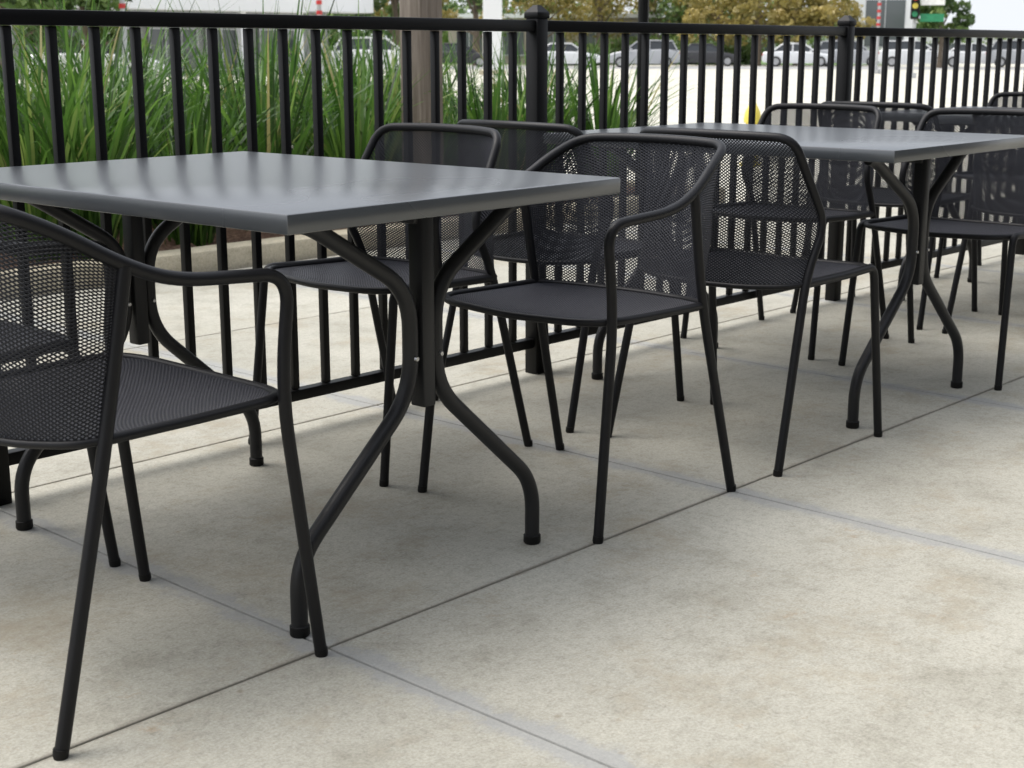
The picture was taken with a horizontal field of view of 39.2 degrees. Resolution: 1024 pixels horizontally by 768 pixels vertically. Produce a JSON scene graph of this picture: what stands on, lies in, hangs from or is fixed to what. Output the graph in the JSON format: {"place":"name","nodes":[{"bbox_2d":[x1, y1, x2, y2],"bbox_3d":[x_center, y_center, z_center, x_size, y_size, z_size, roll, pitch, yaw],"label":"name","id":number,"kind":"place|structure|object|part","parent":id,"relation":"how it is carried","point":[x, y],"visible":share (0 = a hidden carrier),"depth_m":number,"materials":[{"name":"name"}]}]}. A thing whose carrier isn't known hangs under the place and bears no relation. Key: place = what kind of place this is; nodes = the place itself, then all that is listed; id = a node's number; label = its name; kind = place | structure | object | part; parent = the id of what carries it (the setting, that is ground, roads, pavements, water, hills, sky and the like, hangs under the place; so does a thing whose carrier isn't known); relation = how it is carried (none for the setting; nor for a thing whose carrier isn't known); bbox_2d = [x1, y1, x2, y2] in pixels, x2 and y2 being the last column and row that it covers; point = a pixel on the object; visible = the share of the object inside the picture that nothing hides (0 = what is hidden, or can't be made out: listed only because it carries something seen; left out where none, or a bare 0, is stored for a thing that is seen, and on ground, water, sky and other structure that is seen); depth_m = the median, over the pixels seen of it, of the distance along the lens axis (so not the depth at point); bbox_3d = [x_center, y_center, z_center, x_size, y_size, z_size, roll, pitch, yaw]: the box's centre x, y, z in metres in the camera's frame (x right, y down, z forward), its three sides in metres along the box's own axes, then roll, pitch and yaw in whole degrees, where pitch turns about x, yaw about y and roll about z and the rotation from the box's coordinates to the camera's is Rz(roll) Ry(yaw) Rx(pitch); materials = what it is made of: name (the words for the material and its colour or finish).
{"place":"outdoors","nodes":[
{"label":"outdoors","id":0,"kind":"place"},
{"bbox_2d":[11,11,327,76],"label":"walls","id":1,"kind":"structure","parent":0,"point":[200,36],"depth_m":66.54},
{"bbox_2d":[21,26,294,68],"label":"windows","id":2,"kind":"structure","parent":1,"relation":"attached to","point":[155,35],"depth_m":64.40,"materials":[{"name":"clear glass"}]},
{"bbox_2d":[9,11,293,70],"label":"window frames","id":3,"kind":"structure","parent":2,"relation":"attached to","point":[221,29],"depth_m":64.61,"materials":[{"name":"metal"}]},
{"bbox_2d":[236,12,246,68],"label":"canopy column","id":4,"kind":"structure","parent":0,"point":[240,33],"depth_m":63.23,"materials":[{"name":"white"}]},
{"bbox_2d":[293,13,303,72],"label":"canopy column","id":5,"kind":"structure","parent":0,"point":[302,50],"depth_m":65.62,"materials":[{"name":"white"}]},
{"bbox_2d":[0,0,705,262],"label":"ornamental grass","id":6,"kind":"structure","parent":0,"point":[35,126],"depth_m":7.46,"materials":[{"name":"green plant"}]},
{"bbox_2d":[107,61,866,103],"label":"lawn verge","id":7,"kind":"structure","parent":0,"point":[763,63],"depth_m":104.25,"materials":[{"name":"green plant"}]},
{"bbox_2d":[448,18,659,63],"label":"walls","id":8,"kind":"structure","parent":7,"relation":"on","point":[453,34],"depth_m":108.80,"materials":[{"name":"beige concrete"}]},
{"bbox_2d":[469,33,595,55],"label":"window frames","id":9,"kind":"structure","parent":8,"relation":"attached to","point":[523,55],"depth_m":109.19,"materials":[{"name":"metal"}]},
{"bbox_2d":[448,14,663,18],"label":"roof","id":10,"kind":"structure","parent":8,"relation":"on","point":[522,15],"depth_m":108.34,"materials":[{"name":"grey"}]},
{"bbox_2d":[466,32,650,54],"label":"windows","id":11,"kind":"structure","parent":8,"relation":"attached to","point":[520,44],"depth_m":109.06,"materials":[{"name":"grey glass"}]},
{"bbox_2d":[551,0,631,47],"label":"broadleaf tree","id":12,"kind":"object","parent":7,"relation":"on","point":[600,10],"visible":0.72,"depth_m":103.64,"materials":[{"name":"green plant"}]},
{"bbox_2d":[577,0,696,38],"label":"broadleaf tree","id":13,"kind":"object","parent":7,"relation":"on","point":[652,5],"visible":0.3,"depth_m":107.34,"materials":[{"name":"yellow plant"}]},
{"bbox_2d":[525,34,767,65],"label":"clipped hedge","id":14,"kind":"object","parent":7,"relation":"on","point":[745,51],"visible":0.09,"depth_m":103.46,"materials":[{"name":"green plant"}]},
{"bbox_2d":[632,0,730,41],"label":"broadleaf tree","id":15,"kind":"object","parent":7,"relation":"on","point":[668,16],"visible":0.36,"depth_m":106.70,"materials":[{"name":"yellow plant"}]},
{"bbox_2d":[852,0,917,64],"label":"building","id":16,"kind":"structure","parent":7,"relation":"on","point":[908,22],"depth_m":103.40,"materials":[{"name":"white"}]},
{"bbox_2d":[865,0,886,47],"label":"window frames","id":17,"kind":"structure","parent":16,"relation":"attached to","point":[884,22],"depth_m":103.31,"materials":[{"name":"metal"}]},
{"bbox_2d":[864,0,905,45],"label":"windows","id":18,"kind":"structure","parent":16,"relation":"attached to","point":[895,13],"depth_m":103.28,"materials":[{"name":"glass"}]},
{"bbox_2d":[0,167,1023,767],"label":"concrete patio","id":19,"kind":"structure","parent":0,"point":[838,593],"depth_m":2.84,"materials":[{"name":"grey concrete"}]},
{"bbox_2d":[0,321,120,566],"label":"patio side chair","id":20,"kind":"object","parent":19,"relation":"on","point":[114,560],"visible":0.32,"depth_m":2.82,"materials":[{"name":"black metal"}]},
{"bbox_2d":[0,204,327,760],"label":"patio armchair","id":21,"kind":"object","parent":19,"relation":"on","point":[114,393],"visible":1,"depth_m":2.07,"materials":[{"name":"black metal"}]},
{"bbox_2d":[0,151,619,638],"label":"patio table","id":22,"kind":"object","parent":19,"relation":"on","point":[318,199],"visible":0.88,"depth_m":2.65,"materials":[{"name":"grey metal"}]},
{"bbox_2d":[248,123,532,486],"bbox_3d":[-0.316,-0.236,3.634,0.547,0.815,0.513,13,18,43],"label":"patio side chair","id":23,"kind":"object","parent":19,"relation":"on","point":[341,274],"visible":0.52,"depth_m":3.69,"materials":[{"name":"black metal"}]},
{"bbox_2d":[0,5,1023,505],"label":"metal picket fence","id":24,"kind":"object","parent":19,"relation":"on","point":[536,25],"visible":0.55,"depth_m":4.12,"materials":[{"name":"black metal"}]},
{"bbox_2d":[435,119,684,432],"bbox_3d":[0.134,-0.346,4.104,0.547,0.815,0.513,12,18,42],"label":"patio side chair","id":25,"kind":"object","parent":19,"relation":"on","point":[508,246],"visible":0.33,"depth_m":3.85,"materials":[{"name":"black metal"}]},
{"bbox_2d":[418,133,735,543],"bbox_3d":[0.159,-0.145,3.253,0.547,0.810,0.538,12,18,41],"label":"patio armchair","id":26,"kind":"object","parent":19,"relation":"on","point":[610,305],"visible":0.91,"depth_m":3.32,"materials":[{"name":"black metal"}]},
{"bbox_2d":[610,127,882,476],"bbox_3d":[0.611,-0.255,3.711,0.547,0.815,0.513,12,18,41],"label":"patio side chair","id":27,"kind":"object","parent":19,"relation":"on","point":[738,268],"visible":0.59,"depth_m":3.44,"materials":[{"name":"black metal"}]},
{"bbox_2d":[544,122,1023,428],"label":"patio table","id":28,"kind":"object","parent":19,"relation":"on","point":[876,150],"visible":0.55,"depth_m":3.99,"materials":[{"name":"grey metal"}]},
{"bbox_2d":[680,103,888,359],"bbox_3d":[0.967,-0.556,5.005,0.547,0.815,0.513,12,18,42],"label":"patio side chair","id":29,"kind":"object","parent":19,"relation":"on","point":[838,213],"visible":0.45,"depth_m":5.07,"materials":[{"name":"black metal"}]},
{"bbox_2d":[790,101,977,329],"bbox_3d":[1.451,-0.674,5.511,0.547,0.815,0.513,11,17,39],"label":"patio side chair","id":30,"kind":"object","parent":19,"relation":"on","point":[884,196],"visible":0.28,"depth_m":5.27,"materials":[{"name":"black metal"}]},
{"bbox_2d":[838,108,1023,390],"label":"patio side chair","id":31,"kind":"object","parent":19,"relation":"on","point":[942,226],"visible":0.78,"depth_m":4.69,"materials":[{"name":"black metal"}]},
{"bbox_2d":[881,106,1022,300],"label":"patio table","id":32,"kind":"object","parent":19,"relation":"on","point":[969,248],"visible":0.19,"depth_m":5.93,"materials":[{"name":"grey metal"}]},
{"bbox_2d":[934,92,1023,277],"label":"patio side chair","id":33,"kind":"object","parent":19,"relation":"on","point":[1000,96],"visible":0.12,"depth_m":6.53,"materials":[{"name":"black metal"}]},
{"bbox_2d":[942,107,1023,333],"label":"patio armchair","id":34,"kind":"object","parent":19,"relation":"on","point":[957,274],"visible":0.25,"depth_m":5.12,"materials":[{"name":"black metal"}]},
{"bbox_2d":[18,63,1023,202],"bbox_3d":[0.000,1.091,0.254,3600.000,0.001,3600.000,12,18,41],"label":"ground","id":35,"kind":"structure","parent":0,"point":[691,102],"depth_m":41.76,"materials":[{"name":"concrete"}]},
{"bbox_2d":[0,0,84,67],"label":"broadleaf tree","id":36,"kind":"object","parent":35,"relation":"on","point":[23,4],"visible":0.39,"depth_m":36.82,"materials":[{"name":"green plant"}]},
{"bbox_2d":[12,0,153,65],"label":"broadleaf tree","id":37,"kind":"object","parent":35,"relation":"on","point":[103,5],"visible":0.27,"depth_m":45.24,"materials":[{"name":"green plant"}]},
{"bbox_2d":[28,40,164,75],"bbox_3d":[-14.428,-11.222,49.750,4.595,1.505,2.120,-4,14,-16],"label":"parked car","id":38,"kind":"object","parent":35,"relation":"on","point":[81,41],"visible":0.05,"depth_m":48.90,"materials":[{"name":"paint"}]},
{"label":"windows","id":39,"kind":"part","parent":38,"relation":"part of","materials":[{"name":"grey glass"}]},
{"bbox_2d":[119,0,128,86],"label":"street lamp","id":40,"kind":"object","parent":35,"relation":"on","point":[122,4],"visible":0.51,"depth_m":37.56,"materials":[{"name":"grey metal"}]},
{"bbox_2d":[74,0,372,13],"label":"canopy","id":41,"kind":"object","parent":35,"relation":"on","point":[284,6],"visible":0.76,"depth_m":63.15,"materials":[{"name":"white"}]},
{"bbox_2d":[316,0,326,84],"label":"street lamp","id":42,"kind":"object","parent":35,"relation":"on","point":[319,9],"visible":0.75,"depth_m":44.11,"materials":[{"name":"grey metal"}]},
{"bbox_2d":[0,180,724,299],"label":"planter kerb","id":43,"kind":"structure","parent":35,"relation":"on","point":[204,258],"depth_m":6.75,"materials":[{"name":"concrete"}]},
{"bbox_2d":[0,187,634,268],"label":"mulch bed","id":44,"kind":"object","parent":43,"relation":"in","point":[236,235],"visible":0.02,"depth_m":7.32,"materials":[{"name":"brown wood"}]},
{"bbox_2d":[634,0,648,195],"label":"sign post","id":45,"kind":"object","parent":43,"relation":"on","point":[643,10],"depth_m":8.85,"materials":[{"name":"black metal"}]},
{"bbox_2d":[329,37,399,68],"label":"parked car","id":46,"kind":"object","parent":35,"relation":"on","point":[392,44],"visible":0.18,"depth_m":67.08,"materials":[{"name":"paint"}]},
{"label":"windows","id":47,"kind":"part","parent":46,"relation":"part of","materials":[{"name":"grey glass"}]},
{"bbox_2d":[351,0,400,71],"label":"broadleaf tree","id":48,"kind":"object","parent":35,"relation":"on","point":[394,11],"visible":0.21,"depth_m":71.40,"materials":[{"name":"green plant"}]},
{"bbox_2d":[399,0,443,164],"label":"timber post","id":49,"kind":"object","parent":35,"relation":"on","point":[420,42],"depth_m":7.67,"materials":[{"name":"brown wood"}]},
{"bbox_2d":[442,0,526,65],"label":"broadleaf tree","id":50,"kind":"object","parent":35,"relation":"on","point":[476,7],"visible":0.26,"depth_m":96.71,"materials":[{"name":"green plant"}]},
{"bbox_2d":[479,0,505,74],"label":"white pylon sign","id":51,"kind":"object","parent":35,"relation":"on","point":[492,9],"visible":0.53,"depth_m":63.77,"materials":[{"name":"metal"}]},
{"bbox_2d":[478,0,592,42],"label":"broadleaf tree","id":52,"kind":"object","parent":35,"relation":"on","point":[526,5],"visible":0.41,"depth_m":100.16,"materials":[{"name":"green plant"}]},
{"bbox_2d":[327,0,1023,58],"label":"distant trees","id":53,"kind":"object","parent":35,"relation":"on","point":[462,11],"visible":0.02,"depth_m":141.17,"materials":[{"name":"green plant"}]},
{"bbox_2d":[679,43,733,65],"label":"parked car","id":54,"kind":"object","parent":35,"relation":"on","point":[693,52],"visible":0.3,"depth_m":94.86,"materials":[{"name":"paint"}]},
{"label":"windows","id":55,"kind":"part","parent":54,"relation":"part of","materials":[{"name":"grey glass"}]},
{"bbox_2d":[677,0,762,43],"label":"broadleaf tree","id":56,"kind":"object","parent":35,"relation":"on","point":[716,13],"visible":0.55,"depth_m":98.54,"materials":[{"name":"yellow plant"}]},
{"bbox_2d":[712,0,808,65],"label":"broadleaf tree","id":57,"kind":"object","parent":35,"relation":"on","point":[747,12],"visible":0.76,"depth_m":96.20,"materials":[{"name":"green plant"}]},
{"bbox_2d":[750,0,842,65],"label":"broadleaf tree","id":58,"kind":"object","parent":35,"relation":"on","point":[787,12],"visible":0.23,"depth_m":98.18,"materials":[{"name":"yellow plant"}]},
{"bbox_2d":[790,0,876,41],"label":"broadleaf tree","id":59,"kind":"object","parent":35,"relation":"on","point":[815,11],"visible":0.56,"depth_m":96.64,"materials":[{"name":"green plant"}]},
{"bbox_2d":[710,36,1022,59],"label":"walls","id":60,"kind":"structure","parent":35,"relation":"on","point":[929,39],"depth_m":135.62,"materials":[{"name":"white"}]},
{"bbox_2d":[762,44,992,51],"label":"windows","id":61,"kind":"structure","parent":60,"relation":"attached to","point":[951,46],"depth_m":135.22,"materials":[{"name":"grey glass"}]},
{"bbox_2d":[874,0,881,73],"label":"striped pole","id":62,"kind":"object","parent":35,"relation":"on","point":[877,71],"visible":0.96,"depth_m":66.05,"materials":[{"name":"red paint"}]},
{"bbox_2d":[910,0,944,77],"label":"traffic signal","id":63,"kind":"object","parent":35,"relation":"on","point":[915,10],"visible":0.89,"depth_m":55.80,"materials":[{"name":"green plastic"}]},
{"bbox_2d":[916,0,975,67],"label":"broadleaf tree","id":64,"kind":"object","parent":35,"relation":"on","point":[949,6],"visible":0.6,"depth_m":85.19,"materials":[{"name":"green plant"}]},
{"bbox_2d":[329,0,1023,46],"label":"sky","id":65,"kind":"structure","parent":0,"point":[989,14],"materials":[{"name":"white"}]},
{"bbox_2d":[340,66,1023,69],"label":"road","id":66,"kind":"structure","parent":0,"point":[790,67],"depth_m":88.52,"materials":[{"name":"grey asphalt"}]},
{"bbox_2d":[373,0,462,17],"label":"broadleaf tree","id":67,"kind":"object","parent":66,"relation":"on","point":[449,12],"visible":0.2,"depth_m":81.88,"materials":[{"name":"green plant"}]},
{"bbox_2d":[442,43,482,66],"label":"parked car","id":68,"kind":"object","parent":66,"relation":"on","point":[475,55],"visible":0.3,"depth_m":90.75,"materials":[{"name":"paint"}]},
{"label":"windows","id":69,"kind":"part","parent":68,"relation":"part of","materials":[{"name":"grey glass"}]},
{"bbox_2d":[548,43,599,66],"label":"parked car","id":70,"kind":"object","parent":66,"relation":"on","point":[571,52],"visible":0.14,"depth_m":88.80,"materials":[{"name":"paint"}]},
{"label":"windows","id":71,"kind":"part","parent":70,"relation":"part of","materials":[{"name":"grey glass"}]},
{"bbox_2d":[610,40,679,66],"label":"parked car","id":72,"kind":"object","parent":66,"relation":"on","point":[656,54],"visible":0.49,"depth_m":88.46,"materials":[{"name":"paint"}]},
{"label":"windows","id":73,"kind":"part","parent":72,"relation":"part of","materials":[{"name":"grey glass"}]},
{"bbox_2d":[762,43,834,66],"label":"parked car","id":74,"kind":"object","parent":66,"relation":"on","point":[778,54],"visible":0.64,"depth_m":92.07,"materials":[{"name":"paint"}]},
{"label":"windows","id":75,"kind":"part","parent":74,"relation":"part of","materials":[{"name":"grey glass"}]},
{"bbox_2d":[820,40,878,65],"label":"parked car","id":76,"kind":"object","parent":66,"relation":"on","point":[824,49],"visible":0.21,"depth_m":93.35,"materials":[{"name":"paint"}]},
{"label":"windows","id":77,"kind":"part","parent":76,"relation":"part of","materials":[{"name":"grey glass"}]},
{"bbox_2d":[878,40,937,66],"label":"parked car","id":78,"kind":"object","parent":66,"relation":"on","point":[891,55],"visible":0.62,"depth_m":91.50,"materials":[{"name":"paint"}]},
{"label":"windows","id":79,"kind":"part","parent":78,"relation":"part of","materials":[{"name":"grey glass"}]},
{"bbox_2d":[948,43,993,66],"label":"parked car","id":80,"kind":"object","parent":66,"relation":"on","point":[962,55],"visible":0.15,"depth_m":90.49,"materials":[{"name":"paint"}]},
{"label":"windows","id":81,"kind":"part","parent":80,"relation":"part of","materials":[{"name":"grey glass"}]},
{"bbox_2d":[991,40,1023,67],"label":"parked car","id":82,"kind":"object","parent":66,"relation":"on","point":[1004,49],"visible":0.24,"depth_m":87.96,"materials":[{"name":"paint"}]},
{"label":"windows","id":83,"kind":"part","parent":82,"relation":"part of","materials":[{"name":"grey glass"}]},
{"bbox_2d":[740,103,760,166],"bbox_3d":[2.350,-2.460,14.067,0.224,0.640,0.224,-1,13,-2],"label":"fire hydrant","id":84,"kind":"object","parent":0,"point":[758,116],"visible":0.23,"depth_m":13.98,"materials":[{"name":"yellow metal"}]}
]}

